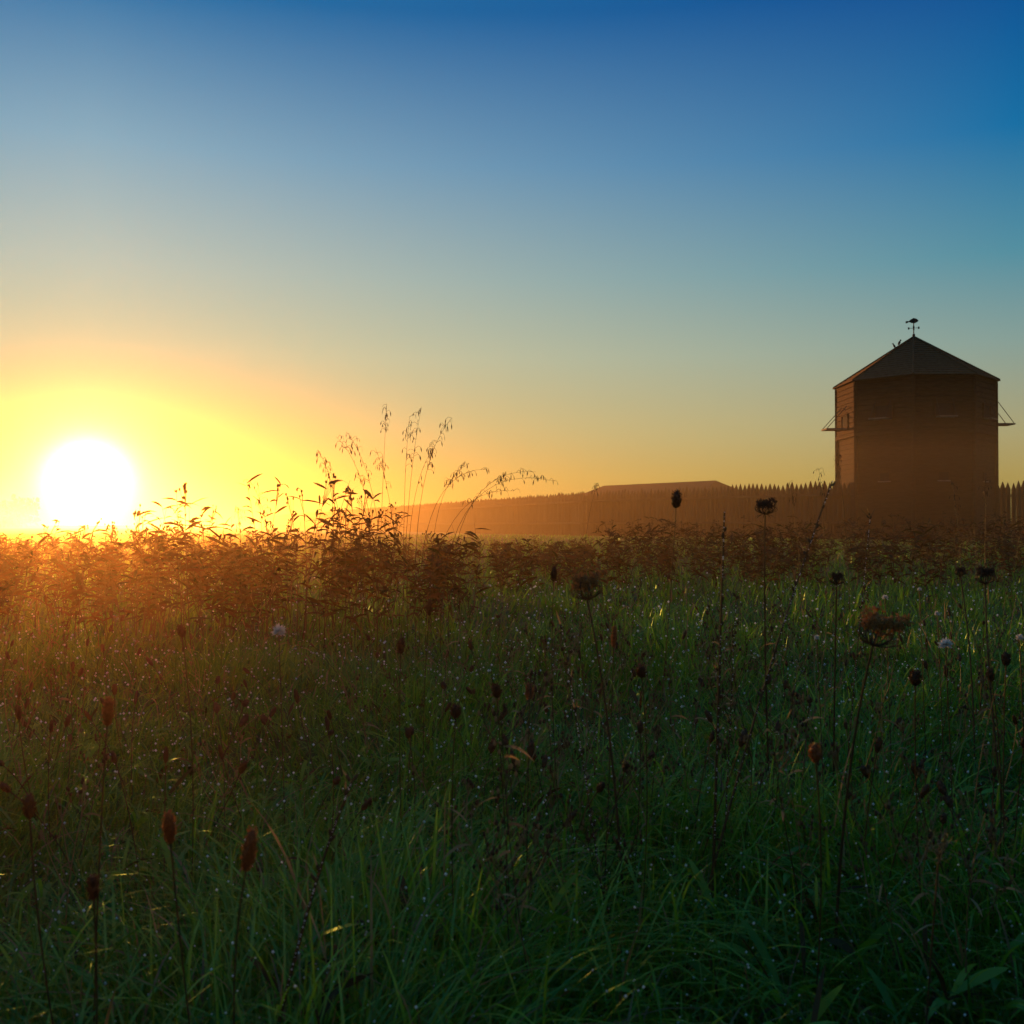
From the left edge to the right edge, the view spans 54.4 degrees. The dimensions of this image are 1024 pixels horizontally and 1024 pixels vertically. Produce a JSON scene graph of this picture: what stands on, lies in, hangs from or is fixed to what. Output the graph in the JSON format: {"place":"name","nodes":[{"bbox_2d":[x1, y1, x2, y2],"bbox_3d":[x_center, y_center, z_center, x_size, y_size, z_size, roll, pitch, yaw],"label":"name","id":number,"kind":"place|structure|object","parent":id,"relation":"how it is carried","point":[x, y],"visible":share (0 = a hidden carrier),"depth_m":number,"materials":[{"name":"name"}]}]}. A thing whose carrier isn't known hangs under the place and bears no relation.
{"place":"outdoors","nodes":[
{"label":"outdoors","id":0,"kind":"place"},
{"bbox_2d":[0,574,1023,1023],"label":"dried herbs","id":1,"kind":"object","parent":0,"point":[834,754],"visible":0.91,"depth_m":2.48,"materials":[{"name":"brown plant"}]},
{"bbox_2d":[0,526,1023,1023],"bbox_3d":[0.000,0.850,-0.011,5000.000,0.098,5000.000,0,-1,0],"label":"ground","id":2,"kind":"structure","parent":0,"point":[36,530],"depth_m":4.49,"materials":[{"name":"green plant"}]},
{"bbox_2d":[0,494,40,526],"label":"distant trees","id":3,"kind":"object","parent":2,"relation":"on","point":[10,514],"visible":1,"depth_m":394.59,"materials":[{"name":"green plant"}]},
{"bbox_2d":[22,792,53,1023],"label":"ribwort plantain","id":4,"kind":"object","parent":2,"relation":"on","point":[29,810],"visible":1,"depth_m":1.40,"materials":[{"name":"plant"}]},
{"bbox_2d":[86,873,100,1023],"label":"ribwort plantain","id":5,"kind":"object","parent":2,"relation":"on","point":[93,885],"visible":1,"depth_m":1.19,"materials":[{"name":"brown plant"}]},
{"bbox_2d":[93,696,114,1023],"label":"ribwort plantain","id":6,"kind":"object","parent":2,"relation":"on","point":[107,711],"visible":0.99,"depth_m":1.50,"materials":[{"name":"plant"}]},
{"bbox_2d":[161,809,189,1023],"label":"ribwort plantain","id":7,"kind":"object","parent":2,"relation":"on","point":[169,827],"visible":1,"depth_m":1.29,"materials":[{"name":"brown plant"}]},
{"bbox_2d":[176,623,193,877],"bbox_3d":[-0.723,0.562,2.210,0.022,0.635,0.065,0,-1,18],"label":"ribwort plantain","id":8,"kind":"object","parent":2,"relation":"on","point":[181,631],"visible":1,"depth_m":2.22,"materials":[{"name":"plant"}]},
{"bbox_2d":[0,473,491,654],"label":"weed clump","id":9,"kind":"object","parent":2,"relation":"on","point":[110,564],"visible":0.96,"depth_m":7.25,"materials":[{"name":"brown plant"}]},
{"bbox_2d":[233,826,258,1023],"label":"ribwort plantain","id":10,"kind":"object","parent":2,"relation":"on","point":[248,855],"visible":1,"depth_m":1.24,"materials":[{"name":"brown plant"}]},
{"bbox_2d":[271,624,286,835],"bbox_3d":[-0.608,0.586,2.593,0.042,0.596,0.042,0,-1,0],"label":"white clover","id":11,"kind":"object","parent":2,"relation":"on","point":[279,629],"visible":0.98,"depth_m":2.59,"materials":[{"name":"green plant"}]},
{"bbox_2d":[277,770,357,1023],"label":"dead stalk","id":12,"kind":"object","parent":2,"relation":"on","point":[331,837],"visible":0.94,"depth_m":1.52,"materials":[{"name":"brown plant"}]},
{"bbox_2d":[397,637,404,851],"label":"ribwort plantain","id":13,"kind":"object","parent":2,"relation":"on","point":[400,645],"visible":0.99,"depth_m":2.20,"materials":[{"name":"plant"}]},
{"bbox_2d":[423,600,432,819],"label":"ribwort plantain","id":14,"kind":"object","parent":2,"relation":"on","point":[429,606],"visible":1,"depth_m":2.51,"materials":[{"name":"plant"}]},
{"bbox_2d":[450,702,461,949],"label":"ribwort plantain","id":15,"kind":"object","parent":2,"relation":"on","point":[455,712],"visible":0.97,"depth_m":1.81,"materials":[{"name":"brown plant"}]},
{"bbox_2d":[491,682,511,936],"bbox_3d":[-0.020,0.599,1.914,0.022,0.553,0.072,0,-1,22],"label":"ribwort plantain","id":16,"kind":"object","parent":2,"relation":"on","point":[496,690],"visible":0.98,"depth_m":1.90,"materials":[{"name":"brown plant"}]},
{"bbox_2d":[0,665,1023,1023],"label":"broadleaf herbs","id":17,"kind":"object","parent":2,"relation":"on","point":[822,1005],"visible":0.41,"depth_m":1.94,"materials":[{"name":"green plant"}]},
{"bbox_2d":[0,573,1023,939],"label":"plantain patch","id":18,"kind":"object","parent":2,"relation":"on","point":[600,787],"visible":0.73,"depth_m":2.72,"materials":[{"name":"green plant"}]},
{"bbox_2d":[0,572,1023,1023],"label":"dew drops","id":19,"kind":"object","parent":2,"relation":"on","point":[516,756],"visible":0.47,"depth_m":3.54,"materials":[{"name":"clear liquid"}]},
{"bbox_2d":[5,509,1023,593],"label":"weed thicket","id":20,"kind":"object","parent":2,"relation":"on","point":[926,553],"visible":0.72,"depth_m":15.45,"materials":[{"name":"brown plant"}]},
{"bbox_2d":[525,682,533,886],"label":"ribwort plantain","id":21,"kind":"object","parent":2,"relation":"on","point":[527,692],"visible":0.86,"depth_m":1.90,"materials":[{"name":"plant"}]},
{"bbox_2d":[550,565,560,829],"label":"ribwort plantain","id":22,"kind":"object","parent":2,"relation":"on","point":[553,574],"visible":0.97,"depth_m":2.61,"materials":[{"name":"brown plant"}]},
{"bbox_2d":[556,611,606,922],"bbox_3d":[0.139,0.539,2.016,0.122,0.675,0.047,-1,-1,37],"label":"dead stalk","id":23,"kind":"object","parent":2,"relation":"on","point":[575,710],"visible":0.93,"depth_m":2.02,"materials":[{"name":"brown plant"}]},
{"bbox_2d":[569,570,623,904],"bbox_3d":[0.178,0.503,2.177,0.080,0.753,0.127,0,-1,-33],"label":"wild carrot","id":24,"kind":"object","parent":2,"relation":"on","point":[584,582],"visible":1,"depth_m":2.18,"materials":[{"name":"plant"}]},
{"bbox_2d":[604,625,617,892],"bbox_3d":[0.198,0.552,2.015,0.014,0.649,0.062,0,-1,-17],"label":"ribwort plantain","id":25,"kind":"object","parent":2,"relation":"on","point":[614,635],"visible":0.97,"depth_m":2.00,"materials":[{"name":"green plant"}]},
{"bbox_2d":[234,404,991,655],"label":"tall oat grass","id":26,"kind":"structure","parent":2,"relation":"on","point":[461,475],"depth_m":6.17,"materials":[{"name":"brown plant"}]},
{"bbox_2d":[258,480,1023,538],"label":"palisade fence","id":27,"kind":"object","parent":2,"relation":"on","point":[561,514],"visible":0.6,"depth_m":73.71,"materials":[{"name":"brown wood"}]},
{"bbox_2d":[635,663,647,939],"bbox_3d":[0.250,0.582,1.911,0.022,0.588,0.063,0,-1,11],"label":"ribwort plantain","id":28,"kind":"object","parent":2,"relation":"on","point":[641,672],"visible":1,"depth_m":1.91,"materials":[{"name":"plant"}]},
{"bbox_2d":[586,492,707,533],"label":"walls","id":29,"kind":"structure","parent":2,"relation":"on","point":[586,510],"depth_m":95.86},
{"bbox_2d":[585,480,734,495],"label":"roof","id":30,"kind":"structure","parent":29,"relation":"on","point":[662,486],"depth_m":89.76,"materials":[{"name":"brown wood"}]},
{"bbox_2d":[649,490,682,818],"bbox_3d":[0.403,0.413,2.619,0.107,0.944,0.031,-1,-1,44],"label":"ribwort plantain","id":31,"kind":"object","parent":2,"relation":"on","point":[676,500],"visible":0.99,"depth_m":2.61,"materials":[{"name":"brown plant"}]},
{"bbox_2d":[710,512,728,939],"bbox_3d":[0.416,0.438,1.984,0.034,0.878,0.039,0,-1,-22],"label":"dead stalk","id":32,"kind":"object","parent":2,"relation":"on","point":[717,728],"visible":0.99,"depth_m":1.99,"materials":[{"name":"brown plant"}]},
{"bbox_2d":[723,589,742,856],"bbox_3d":[0.530,0.529,2.385,0.053,0.706,0.024,0,-1,0],"label":"dead stalk","id":33,"kind":"object","parent":2,"relation":"on","point":[733,636],"visible":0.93,"depth_m":2.39,"materials":[{"name":"brown plant"}]},
{"bbox_2d":[754,497,777,786],"bbox_3d":[0.772,0.423,3.007,0.067,0.935,0.105,0,-1,32],"label":"wild carrot","id":34,"kind":"object","parent":2,"relation":"on","point":[766,504],"visible":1,"depth_m":3.01,"materials":[{"name":"brown plant"}]},
{"bbox_2d":[699,480,837,925],"bbox_3d":[0.549,0.403,2.155,0.342,0.953,0.053,0,-1,-13],"label":"dead stalk","id":35,"kind":"object","parent":2,"relation":"on","point":[757,709],"visible":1,"depth_m":2.15,"materials":[{"name":"brown plant"}]},
{"bbox_2d":[808,742,821,993],"bbox_3d":[0.492,0.620,1.609,0.022,0.503,0.064,0,-1,21],"label":"ribwort plantain","id":36,"kind":"object","parent":2,"relation":"on","point":[814,752],"visible":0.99,"depth_m":1.60,"materials":[{"name":"plant"}]},
{"bbox_2d":[814,635,823,795],"bbox_3d":[0.801,0.602,2.592,0.030,0.565,0.018,0,-1,0],"label":"white clover","id":37,"kind":"object","parent":2,"relation":"on","point":[816,637],"visible":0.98,"depth_m":2.59,"materials":[{"name":"green plant"}]},
{"bbox_2d":[829,571,844,814],"bbox_3d":[0.926,0.527,2.825,0.043,0.721,0.114,0,-1,21],"label":"wild carrot","id":38,"kind":"object","parent":2,"relation":"on","point":[837,576],"visible":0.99,"depth_m":2.82,"materials":[{"name":"plant"}]},
{"bbox_2d":[844,507,875,794],"bbox_3d":[1.042,0.437,2.989,0.090,0.906,0.045,0,-1,-19],"label":"dead stalk","id":39,"kind":"object","parent":2,"relation":"on","point":[868,534],"visible":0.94,"depth_m":2.99,"materials":[{"name":"brown plant"}]},
{"bbox_2d":[833,600,914,969],"bbox_3d":[0.664,0.519,1.825,0.111,0.712,0.141,0,-1,0],"label":"wild carrot","id":40,"kind":"object","parent":2,"relation":"on","point":[871,620],"visible":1,"depth_m":1.81,"materials":[{"name":"green plant"}]},
{"bbox_2d":[882,594,892,798],"bbox_3d":[1.128,0.569,2.993,0.031,0.642,0.019,0,-1,0],"label":"white clover","id":41,"kind":"object","parent":2,"relation":"on","point":[885,596],"visible":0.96,"depth_m":2.99,"materials":[{"name":"green plant"}]},
{"bbox_2d":[908,669,922,921],"bbox_3d":[0.777,0.587,1.913,0.027,0.577,0.078,0,-1,24],"label":"ribwort plantain","id":42,"kind":"object","parent":2,"relation":"on","point":[914,676],"visible":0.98,"depth_m":1.90,"materials":[{"name":"brown plant"}]},
{"bbox_2d":[821,318,1015,539],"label":"log blockhouse","id":43,"kind":"structure","parent":2,"relation":"on","point":[917,424],"depth_m":56.37,"materials":[{"name":"brown wood"}]},
{"bbox_2d":[917,588,926,772],"bbox_3d":[1.315,0.567,3.191,0.028,0.652,0.014,0,-1,18],"label":"white clover","id":44,"kind":"object","parent":2,"relation":"on","point":[919,589],"visible":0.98,"depth_m":3.19,"materials":[{"name":"green plant"}]},
{"bbox_2d":[934,611,944,782],"bbox_3d":[1.284,0.593,2.995,0.029,0.593,0.019,0,-1,-23],"label":"white clover","id":45,"kind":"object","parent":2,"relation":"on","point":[937,613],"visible":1,"depth_m":2.99,"materials":[{"name":"green plant"}]},
{"bbox_2d":[916,819,964,1023],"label":"dried seed head","id":46,"kind":"object","parent":2,"relation":"on","point":[939,852],"visible":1,"depth_m":1.49},
{"bbox_2d":[937,637,953,846],"bbox_3d":[1.045,0.591,2.393,0.039,0.582,0.037,0,-1,0],"label":"white clover","id":47,"kind":"object","parent":2,"relation":"on","point":[943,643],"visible":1,"depth_m":2.39,"materials":[{"name":"green plant"}]},
{"bbox_2d":[954,566,975,765],"bbox_3d":[1.531,0.539,3.362,0.043,0.711,0.108,0,-1,0],"label":"wild carrot","id":48,"kind":"object","parent":2,"relation":"on","point":[959,571],"visible":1,"depth_m":3.36,"materials":[{"name":"brown plant"}]},
{"bbox_2d":[975,565,1008,849],"bbox_3d":[1.236,0.511,2.561,0.060,0.747,0.122,0,-1,0],"label":"wild carrot","id":49,"kind":"object","parent":2,"relation":"on","point":[981,572],"visible":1,"depth_m":2.58,"materials":[{"name":"plant"}]},
{"bbox_2d":[986,667,1001,870],"bbox_3d":[1.075,0.611,2.210,0.023,0.537,0.071,-1,-1,43],"label":"ribwort plantain","id":50,"kind":"object","parent":2,"relation":"on","point":[991,675],"visible":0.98,"depth_m":2.20,"materials":[{"name":"plant"}]},
{"bbox_2d":[1001,651,1011,885],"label":"ribwort plantain","id":51,"kind":"object","parent":2,"relation":"on","point":[1005,659],"visible":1,"depth_m":2.20,"materials":[{"name":"green plant"}]},
{"bbox_2d":[1014,634,1023,736],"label":"white clover","id":52,"kind":"object","parent":2,"relation":"on","point":[1019,636],"visible":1,"depth_m":2.39,"materials":[{"name":"green plant"}]},
{"bbox_2d":[0,0,1023,525],"label":"sky","id":53,"kind":"structure","parent":0,"point":[606,242],"materials":[{"name":"blue"}]}
]}

